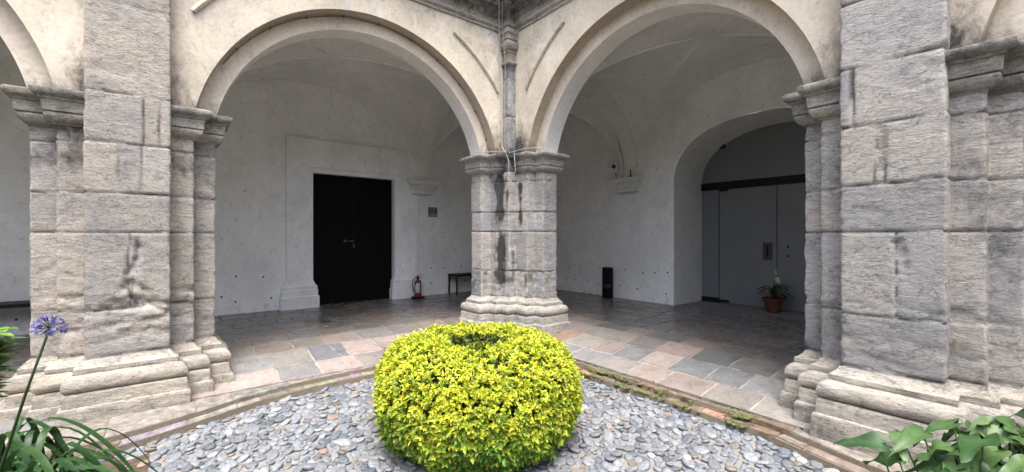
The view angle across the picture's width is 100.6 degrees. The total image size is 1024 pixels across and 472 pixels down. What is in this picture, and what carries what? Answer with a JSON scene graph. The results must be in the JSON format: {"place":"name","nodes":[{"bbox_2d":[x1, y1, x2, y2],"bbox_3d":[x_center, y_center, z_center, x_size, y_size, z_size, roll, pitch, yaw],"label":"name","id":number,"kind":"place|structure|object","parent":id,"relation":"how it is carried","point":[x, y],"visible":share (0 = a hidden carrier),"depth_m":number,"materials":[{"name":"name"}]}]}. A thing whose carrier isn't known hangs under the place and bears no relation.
{"place":"outdoors","nodes":[
{"label":"outdoors","id":0,"kind":"place"},
{"bbox_2d":[100,453,148,471],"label":"planting bed","id":1,"kind":"object","parent":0,"point":[134,462],"visible":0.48,"depth_m":3.46,"materials":[{"name":"soil"}]},
{"bbox_2d":[0,326,28,397],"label":"leafy shrub","id":2,"kind":"object","parent":1,"relation":"on","point":[4,342],"visible":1,"depth_m":2.67,"materials":[{"name":"green plant"}]},
{"bbox_2d":[0,314,157,471],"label":"agapanthus","id":3,"kind":"object","parent":1,"relation":"on","point":[29,454],"visible":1,"depth_m":2.35,"materials":[{"name":"green plant"}]},
{"bbox_2d":[833,408,1023,471],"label":"arrowhead plant","id":4,"kind":"object","parent":1,"relation":"on","point":[976,445],"visible":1,"depth_m":2.43,"materials":[{"name":"green plant"}]},
{"bbox_2d":[0,295,804,427],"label":"floor bedding","id":5,"kind":"object","parent":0,"point":[795,315],"visible":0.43,"depth_m":8.24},
{"bbox_2d":[0,0,233,426],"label":"stone pier","id":6,"kind":"structure","parent":5,"relation":"on","point":[122,237],"depth_m":4.28,"materials":[{"name":"grey stone"}]},
{"bbox_2d":[0,0,502,155],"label":"arcade wall","id":7,"kind":"structure","parent":6,"relation":"on","point":[43,40],"depth_m":5.36,"materials":[{"name":"paint"}]},
{"bbox_2d":[223,15,488,151],"bbox_3d":[-1.941,-2.303,6.343,3.943,1.686,0.024,0,0,-39],"label":"arch moulding","id":8,"kind":"object","parent":7,"relation":"attached to","point":[306,17],"visible":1,"depth_m":6.08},
{"bbox_2d":[412,0,571,32],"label":"cornice","id":9,"kind":"structure","parent":7,"relation":"attached to","point":[519,15],"depth_m":7.11,"materials":[{"name":"stone"}]},
{"bbox_2d":[498,0,504,151],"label":"cable","id":10,"kind":"object","parent":9,"relation":"hanging from","point":[501,80],"visible":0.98,"depth_m":7.44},
{"bbox_2d":[502,1,508,176],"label":"cable","id":11,"kind":"object","parent":9,"relation":"hanging from","point":[504,94],"visible":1,"depth_m":7.39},
{"bbox_2d":[0,36,471,335],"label":"gallery wall","id":12,"kind":"structure","parent":5,"relation":"on","point":[324,196],"depth_m":9.24,"materials":[{"name":"white paint"}]},
{"bbox_2d":[233,38,450,180],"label":"vaulted ceiling","id":13,"kind":"structure","parent":12,"relation":"attached to","point":[407,103],"depth_m":8.93,"materials":[{"name":"white paint"}]},
{"bbox_2d":[313,174,391,304],"bbox_3d":[-3.724,0.105,10.023,1.862,2.990,0.135,0,0,-39],"label":"door","id":14,"kind":"structure","parent":12,"relation":"in","point":[352,216],"depth_m":9.99,"materials":[{"name":"brown wood"}]},
{"bbox_2d":[428,207,436,216],"bbox_3d":[-2.079,-0.627,11.184,0.260,0.255,0.018,0,0,-39],"label":"wall sign","id":15,"kind":"object","parent":12,"relation":"attached to","point":[432,211],"visible":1,"depth_m":11.17,"materials":[{"name":"brown"}]},
{"bbox_2d":[427,95,623,173],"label":"vaulted ceiling","id":16,"kind":"structure","parent":12,"relation":"attached to","point":[587,110],"depth_m":10.53,"materials":[{"name":"white paint"}]},
{"bbox_2d":[459,27,570,337],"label":"stone pier","id":17,"kind":"structure","parent":5,"relation":"on","point":[513,252],"depth_m":7.41,"materials":[{"name":"grey stone"}]},
{"bbox_2d":[509,147,546,152],"bbox_3d":[0.244,-1.454,7.149,0.676,0.044,0.187,0,0,19],"label":"cable","id":18,"kind":"object","parent":17,"relation":"on","point":[527,148],"visible":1,"depth_m":7.07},
{"bbox_2d":[515,0,1023,153],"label":"arcade wall","id":19,"kind":"structure","parent":17,"relation":"on","point":[564,51],"depth_m":5.94,"materials":[{"name":"paint"}]},
{"bbox_2d":[555,56,805,304],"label":"gallery wall","id":20,"kind":"structure","parent":5,"relation":"on","point":[641,233],"depth_m":9.96,"materials":[{"name":"white paint"}]},
{"bbox_2d":[607,160,630,178],"bbox_3d":[2.617,-1.630,10.331,0.283,0.452,0.583,0,0,-39],"label":"security camera","id":21,"kind":"object","parent":20,"relation":"on","point":[614,166],"visible":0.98,"depth_m":10.36,"materials":[{"name":"black paint"}]},
{"bbox_2d":[578,12,789,176],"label":"vaulted ceiling","id":22,"kind":"structure","parent":20,"relation":"attached to","point":[637,87],"depth_m":8.19,"materials":[{"name":"white paint"}]},
{"bbox_2d":[701,121,806,312],"bbox_3d":[5.652,-0.405,8.878,0.100,3.930,3.493,0,0,-39],"label":"glass door","id":23,"kind":"structure","parent":20,"relation":"attached to","point":[753,236],"depth_m":9.29,"materials":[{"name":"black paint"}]},
{"bbox_2d":[751,269,798,312],"bbox_3d":[5.341,1.106,8.632,0.774,0.887,0.835,0,0,-39],"label":"potted plant","id":24,"kind":"object","parent":5,"relation":"on","point":[773,303],"visible":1,"depth_m":8.55,"materials":[{"name":"green plant"}]},
{"bbox_2d":[0,289,810,433],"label":"gallery floor","id":25,"kind":"structure","parent":0,"point":[594,320],"depth_m":6.36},
{"bbox_2d":[0,300,30,308],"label":"bench","id":26,"kind":"object","parent":25,"relation":"on","point":[15,304],"depth_m":6.36,"materials":[{"name":"black paint"}]},
{"bbox_2d":[411,274,424,298],"bbox_3d":[-2.341,1.250,10.576,0.323,0.596,0.323,0,0,29],"label":"fire extinguisher","id":27,"kind":"object","parent":25,"relation":"on","point":[417,289],"visible":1,"depth_m":10.51,"materials":[{"name":"red metal"}]},
{"bbox_2d":[448,272,471,294],"bbox_3d":[-0.855,1.279,11.816,1.870,0.539,0.460,0,0,-39],"label":"bench","id":28,"kind":"object","parent":25,"relation":"on","point":[457,275],"visible":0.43,"depth_m":11.26,"materials":[{"name":"black paint"}]},
{"bbox_2d":[602,267,612,297],"bbox_3d":[2.402,1.171,10.683,0.276,0.760,0.276,0,0,-39],"label":"litter bin","id":29,"kind":"object","parent":25,"relation":"on","point":[607,282],"visible":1,"depth_m":10.57,"materials":[{"name":"black paint"}]},
{"bbox_2d":[6,363,887,471],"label":"kerb bedding","id":30,"kind":"object","parent":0,"point":[775,441],"visible":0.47,"depth_m":4.24,"materials":[{"name":"stone"}]},
{"bbox_2d":[5,343,919,471],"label":"kerb","id":31,"kind":"structure","parent":30,"relation":"on","point":[128,423],"depth_m":4.13,"materials":[{"name":"stone"}]},
{"bbox_2d":[652,380,667,395],"bbox_3d":[1.687,1.722,4.820,0.178,0.159,0.197,0,0,-39],"label":"weed","id":32,"kind":"object","parent":31,"relation":"on","point":[660,392],"visible":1,"depth_m":4.81,"materials":[{"name":"green plant"}]},
{"bbox_2d":[578,362,758,427],"bbox_3d":[1.315,1.790,5.348,0.350,0.063,3.298,0,0,-39],"label":"moss","id":33,"kind":"object","parent":31,"relation":"on","point":[728,421],"visible":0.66,"depth_m":4.83,"materials":[{"name":"green plant"}]},
{"bbox_2d":[780,0,1023,467],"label":"stone pier","id":34,"kind":"structure","parent":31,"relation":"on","point":[910,122],"depth_m":3.36,"materials":[{"name":"grey stone"}]},
{"bbox_2d":[56,375,839,471],"bbox_3d":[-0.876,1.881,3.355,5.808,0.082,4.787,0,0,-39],"label":"pebble paving","id":35,"kind":"structure","parent":0,"point":[735,440],"depth_m":3.85,"materials":[{"name":"grey gravel"}]},
{"bbox_2d":[371,319,584,471],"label":"golden bush","id":36,"kind":"object","parent":35,"relation":"on","point":[433,398],"visible":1,"depth_m":3.27,"materials":[{"name":"yellow plant"}]}
]}

